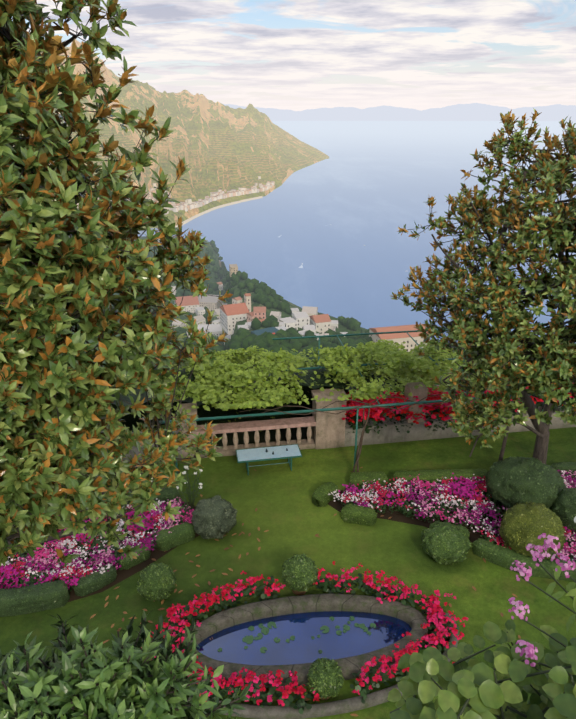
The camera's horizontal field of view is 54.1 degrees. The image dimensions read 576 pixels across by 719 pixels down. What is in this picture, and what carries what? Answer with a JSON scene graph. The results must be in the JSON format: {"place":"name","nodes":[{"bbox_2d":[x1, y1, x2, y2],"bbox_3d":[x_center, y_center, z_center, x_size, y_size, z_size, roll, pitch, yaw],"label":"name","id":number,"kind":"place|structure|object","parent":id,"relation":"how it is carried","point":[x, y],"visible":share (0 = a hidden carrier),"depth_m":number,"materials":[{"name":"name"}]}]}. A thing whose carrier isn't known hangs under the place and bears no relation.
{"place":"outdoors","nodes":[
{"label":"outdoors","id":0,"kind":"place"},
{"bbox_2d":[118,545,150,569],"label":"hedge","id":1,"kind":"object","parent":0,"point":[127,565],"depth_m":13.10,"materials":[{"name":"green plant"}]},
{"bbox_2d":[124,487,179,506],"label":"hedge","id":2,"kind":"object","parent":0,"point":[163,492],"depth_m":15.11,"materials":[{"name":"green plant"}]},
{"bbox_2d":[13,39,328,228],"bbox_3d":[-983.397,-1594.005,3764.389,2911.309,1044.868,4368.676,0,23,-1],"label":"mountain terrain","id":3,"kind":"structure","parent":0,"point":[217,145],"depth_m":3624.76,"materials":[{"name":"green plant"}]},
{"bbox_2d":[77,176,274,214],"bbox_3d":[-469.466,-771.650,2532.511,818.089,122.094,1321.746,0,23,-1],"label":"town buildings","id":4,"kind":"structure","parent":3,"relation":"on","point":[187,205],"depth_m":2467.74,"materials":[{"name":"beige"}]},
{"bbox_2d":[177,466,204,509],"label":"rose bush","id":5,"kind":"object","parent":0,"point":[191,506],"depth_m":14.81,"materials":[{"name":"green plant"}]},
{"bbox_2d":[175,196,261,226],"bbox_3d":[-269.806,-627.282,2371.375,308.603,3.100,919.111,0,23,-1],"label":"beach sand","id":6,"kind":"structure","parent":0,"point":[211,209],"depth_m":2440.39,"materials":[{"name":"beige sand"}]},
{"bbox_2d":[34,408,498,445],"bbox_3d":[1.093,1.627,24.321,94.961,3.000,12.429,-4,23,-8],"label":"balustrade","id":7,"kind":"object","parent":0,"point":[262,436],"depth_m":24.21,"materials":[{"name":"beige stone"}]},
{"bbox_2d":[111,358,537,433],"bbox_3d":[2.193,1.048,24.081,17.922,6.381,11.500,-4,23,-8],"label":"vine understorey","id":8,"kind":"object","parent":7,"relation":"on","point":[130,420],"visible":0.06,"depth_m":19.83,"materials":[{"name":"green plant"}]},
{"bbox_2d":[155,339,560,431],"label":"pergola vines","id":9,"kind":"object","parent":8,"relation":"on","point":[224,369],"visible":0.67,"depth_m":17.23,"materials":[{"name":"green plant"}]},
{"bbox_2d":[69,235,473,373],"bbox_3d":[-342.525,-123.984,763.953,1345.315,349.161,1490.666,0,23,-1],"label":"hill terrain","id":10,"kind":"structure","parent":0,"point":[221,264],"depth_m":683.55,"materials":[{"name":"green plant"}]},
{"bbox_2d":[158,239,347,343],"bbox_3d":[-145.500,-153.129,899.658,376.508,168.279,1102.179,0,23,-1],"label":"village houses","id":11,"kind":"structure","parent":10,"relation":"on","point":[307,318],"depth_m":493.60,"materials":[{"name":"white paint"}]},
{"bbox_2d":[146,236,387,365],"bbox_3d":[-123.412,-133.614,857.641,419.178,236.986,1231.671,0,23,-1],"label":"hillside trees","id":12,"kind":"object","parent":10,"relation":"on","point":[267,297],"visible":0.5,"depth_m":470.44,"materials":[{"name":"green plant"}]},
{"bbox_2d":[369,324,428,351],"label":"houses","id":13,"kind":"structure","parent":10,"relation":"on","point":[409,344],"depth_m":393.29,"materials":[{"name":"beige paint"}]},
{"bbox_2d":[0,427,575,718],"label":"lawn ground","id":14,"kind":"structure","parent":0,"point":[290,516],"depth_m":13.34,"materials":[{"name":"green plant"}]},
{"bbox_2d":[0,580,69,616],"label":"hedge","id":15,"kind":"object","parent":14,"relation":"on","point":[64,594],"depth_m":11.85,"materials":[{"name":"green plant"}]},
{"bbox_2d":[74,565,116,596],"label":"hedge","id":16,"kind":"object","parent":14,"relation":"on","point":[85,588],"depth_m":12.41,"materials":[{"name":"green plant"}]},
{"bbox_2d":[0,497,199,601],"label":"flower bed","id":17,"kind":"object","parent":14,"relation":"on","point":[7,569],"depth_m":13.15,"materials":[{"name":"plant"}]},
{"bbox_2d":[0,0,232,566],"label":"magnolia tree","id":18,"kind":"object","parent":14,"relation":"on","point":[59,386],"visible":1,"depth_m":6.54,"materials":[{"name":"green plant"}]},
{"bbox_2d":[0,609,251,718],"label":"laurel bush","id":19,"kind":"object","parent":14,"relation":"on","point":[86,680],"visible":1,"depth_m":3.33,"materials":[{"name":"green plant"}]},
{"bbox_2d":[136,563,176,601],"bbox_3d":[-2.858,4.807,12.295,0.850,0.649,0.844,0,23,-1],"label":"topiary bush","id":20,"kind":"object","parent":14,"relation":"on","point":[154,578],"visible":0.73,"depth_m":12.07,"materials":[{"name":"green plant"}]},
{"bbox_2d":[155,522,194,551],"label":"hedge","id":21,"kind":"object","parent":14,"relation":"on","point":[161,545],"depth_m":13.68,"materials":[{"name":"green plant"}]},
{"bbox_2d":[191,495,237,539],"bbox_3d":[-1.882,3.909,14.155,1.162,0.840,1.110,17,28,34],"label":"topiary bush","id":22,"kind":"object","parent":14,"relation":"on","point":[217,514],"visible":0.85,"depth_m":13.85,"materials":[{"name":"green plant"}]},
{"bbox_2d":[200,439,314,457],"bbox_3d":[-0.964,2.795,17.647,3.633,0.210,0.340,-4,23,-8],"label":"balustrade base","id":23,"kind":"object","parent":14,"relation":"on","point":[231,450],"depth_m":17.63,"materials":[{"name":"stone"}]},
{"bbox_2d":[201,426,311,450],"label":"balusters","id":24,"kind":"object","parent":23,"relation":"on","point":[267,437],"visible":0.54,"depth_m":17.48,"materials":[{"name":"stone"}]},
{"bbox_2d":[197,416,315,434],"bbox_3d":[-0.964,2.042,17.324,3.633,0.150,0.400,-4,23,-8],"label":"balustrade rail","id":25,"kind":"object","parent":24,"relation":"on","point":[232,427],"visible":0.82,"depth_m":17.26,"materials":[{"name":"stone"}]},
{"bbox_2d":[236,444,301,474],"bbox_3d":[-0.571,2.943,16.662,1.877,0.675,0.656,-4,24,-9],"label":"bench","id":26,"kind":"object","parent":14,"relation":"on","point":[268,453],"visible":0.98,"depth_m":16.55,"materials":[{"name":"paint"}]},
{"bbox_2d":[292,590,306,594],"bbox_3d":[0.252,4.973,12.402,0.505,0.279,0.493,0,23,-1],"label":"topiary bush pot","id":27,"kind":"object","parent":14,"relation":"on","point":[296,592],"visible":0.04,"depth_m":12.26,"materials":[{"name":"ceramic"}]},
{"bbox_2d":[281,553,318,591],"bbox_3d":[0.270,4.583,12.236,0.775,0.605,0.779,0,23,-1],"label":"topiary bush","id":28,"kind":"object","parent":27,"relation":"on","point":[310,573],"visible":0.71,"depth_m":11.99,"materials":[{"name":"green plant"}]},
{"bbox_2d":[177,382,427,459],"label":"stone pillars","id":29,"kind":"structure","parent":14,"relation":"on","point":[328,430],"depth_m":17.50,"materials":[{"name":"beige stone"}]},
{"bbox_2d":[178,593,427,687],"bbox_3d":[0.354,5.604,11.242,4.960,0.493,2.001,0,23,-1],"label":"pond rim","id":30,"kind":"object","parent":14,"relation":"on","point":[414,618],"visible":0.52,"depth_m":11.48,"materials":[{"name":"stone"}]},
{"bbox_2d":[196,611,411,664],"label":"pond water","id":31,"kind":"structure","parent":30,"relation":"in","point":[303,646],"depth_m":11.24,"materials":[{"name":"blue liquid"}]},
{"bbox_2d":[218,616,375,653],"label":"lily pads","id":32,"kind":"object","parent":31,"relation":"on","point":[250,638],"visible":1,"depth_m":11.41,"materials":[{"name":"green plant"}]},
{"bbox_2d":[152,613,458,718],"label":"pond kerb","id":33,"kind":"structure","parent":14,"relation":"on","point":[322,709],"depth_m":9.84,"materials":[{"name":"stone"}]},
{"bbox_2d":[90,467,520,715],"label":"fallen leaves","id":34,"kind":"object","parent":14,"relation":"on","point":[230,569],"visible":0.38,"depth_m":12.52,"materials":[{"name":"orange plant"}]},
{"bbox_2d":[171,394,464,473],"bbox_3d":[1.333,2.302,16.104,9.073,2.353,0.660,-3,23,-7],"label":"vine trunk","id":35,"kind":"object","parent":14,"relation":"on","point":[360,446],"visible":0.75,"depth_m":15.85,"materials":[{"name":"brown plant"}]},
{"bbox_2d":[312,482,338,506],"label":"hedge","id":36,"kind":"object","parent":14,"relation":"on","point":[316,501],"depth_m":15.20,"materials":[{"name":"green plant"}]},
{"bbox_2d":[78,403,575,464],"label":"garden wall","id":37,"kind":"structure","parent":14,"relation":"on","point":[389,433],"depth_m":18.02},
{"bbox_2d":[341,504,376,525],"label":"hedge","id":38,"kind":"object","parent":14,"relation":"on","point":[370,519],"depth_m":14.42,"materials":[{"name":"green plant"}]},
{"bbox_2d":[159,323,569,488],"bbox_3d":[4.649,2.415,19.525,17.146,5.329,5.274,-4,23,-8],"label":"pergola frame","id":39,"kind":"object","parent":14,"relation":"on","point":[305,411],"visible":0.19,"depth_m":15.95,"materials":[{"name":"green metal"}]},
{"bbox_2d":[349,471,387,487],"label":"hedge","id":40,"kind":"object","parent":14,"relation":"on","point":[372,475],"depth_m":15.78,"materials":[{"name":"green plant"}]},
{"bbox_2d":[393,468,487,487],"bbox_3d":[4.370,3.348,16.057,2.785,0.388,0.554,0,23,-1],"label":"hedge","id":41,"kind":"object","parent":14,"relation":"on","point":[422,475],"depth_m":15.91,"materials":[{"name":"green plant"}]},
{"bbox_2d":[421,522,471,564],"bbox_3d":[3.742,4.295,13.380,1.109,0.739,1.101,0,23,-1],"label":"topiary bush","id":42,"kind":"object","parent":14,"relation":"on","point":[446,535],"visible":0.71,"depth_m":13.07,"materials":[{"name":"green plant"}]},
{"bbox_2d":[432,521,469,538],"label":"hedge","id":43,"kind":"object","parent":14,"relation":"on","point":[464,529],"depth_m":13.92,"materials":[{"name":"green plant"}]},
{"bbox_2d":[328,470,575,560],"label":"flower bed","id":44,"kind":"object","parent":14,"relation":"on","point":[446,487],"depth_m":14.98,"materials":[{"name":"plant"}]},
{"bbox_2d":[485,456,565,511],"bbox_3d":[6.377,3.315,15.107,2.093,1.195,2.168,0,23,-1],"label":"topiary bush","id":45,"kind":"object","parent":44,"relation":"on","point":[546,482],"visible":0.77,"depth_m":14.65,"materials":[{"name":"green plant"}]},
{"bbox_2d":[498,501,565,559],"bbox_3d":[5.808,4.027,13.421,1.521,1.216,1.465,0,23,-1],"label":"topiary bush","id":46,"kind":"object","parent":44,"relation":"on","point":[546,517],"visible":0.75,"depth_m":13.04,"materials":[{"name":"green plant"}]},
{"bbox_2d":[551,487,575,532],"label":"topiary bush","id":47,"kind":"object","parent":44,"relation":"on","point":[560,497],"visible":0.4,"depth_m":13.96,"materials":[{"name":"green plant"}]},
{"bbox_2d":[390,108,575,464],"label":"magnolia tree","id":48,"kind":"object","parent":14,"relation":"on","point":[512,363],"visible":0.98,"depth_m":12.26,"materials":[{"name":"green plant"}]},
{"bbox_2d":[472,538,575,580],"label":"hedge","id":49,"kind":"object","parent":14,"relation":"on","point":[497,557],"depth_m":12.96,"materials":[{"name":"green plant"}]},
{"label":"potted topiary bush","id":50,"kind":"object","parent":14,"relation":"on","visible":0},
{"bbox_2d":[306,658,344,698],"bbox_3d":[0.668,5.636,10.050,0.623,0.488,0.624,0,23,-1],"label":"topiary bush","id":51,"kind":"object","parent":50,"relation":"on","point":[334,677],"visible":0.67,"depth_m":9.88,"materials":[{"name":"green plant"}]},
{"bbox_2d":[11,0,575,110],"label":"sky","id":52,"kind":"structure","parent":0,"point":[295,55],"materials":[{"name":"white"}]},
{"bbox_2d":[141,561,468,713],"bbox_3d":[0.404,5.335,11.203,6.400,0.428,3.354,0,23,-1],"label":"geranium","id":53,"kind":"object","parent":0,"point":[430,639],"depth_m":11.15,"materials":[{"name":"red plant"}]},
{"bbox_2d":[138,121,575,343],"bbox_3d":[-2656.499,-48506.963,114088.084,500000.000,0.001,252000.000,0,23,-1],"label":"sea","id":54,"kind":"structure","parent":0,"point":[371,186],"depth_m":2233.08,"materials":[{"name":"blue liquid"}]},
{"bbox_2d":[221,103,575,120],"bbox_3d":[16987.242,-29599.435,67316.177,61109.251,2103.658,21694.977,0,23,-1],"label":"distant mountains","id":55,"kind":"structure","parent":0,"point":[484,112],"depth_m":70140.76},
{"bbox_2d":[342,383,574,433],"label":"red flowers","id":56,"kind":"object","parent":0,"point":[375,412],"depth_m":17.52,"materials":[{"name":"red plant"}]},
{"bbox_2d":[388,551,575,718],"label":"shrub","id":57,"kind":"object","parent":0,"point":[473,679],"depth_m":2.33,"materials":[{"name":"green plant"}]},
{"bbox_2d":[508,516,575,681],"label":"valerian","id":58,"kind":"object","parent":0,"point":[529,650],"depth_m":2.51,"materials":[{"name":"plant"}]},
{"bbox_2d":[551,461,575,474],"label":"hedge","id":59,"kind":"object","parent":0,"point":[561,465],"depth_m":16.41,"materials":[{"name":"green plant"}]}
]}

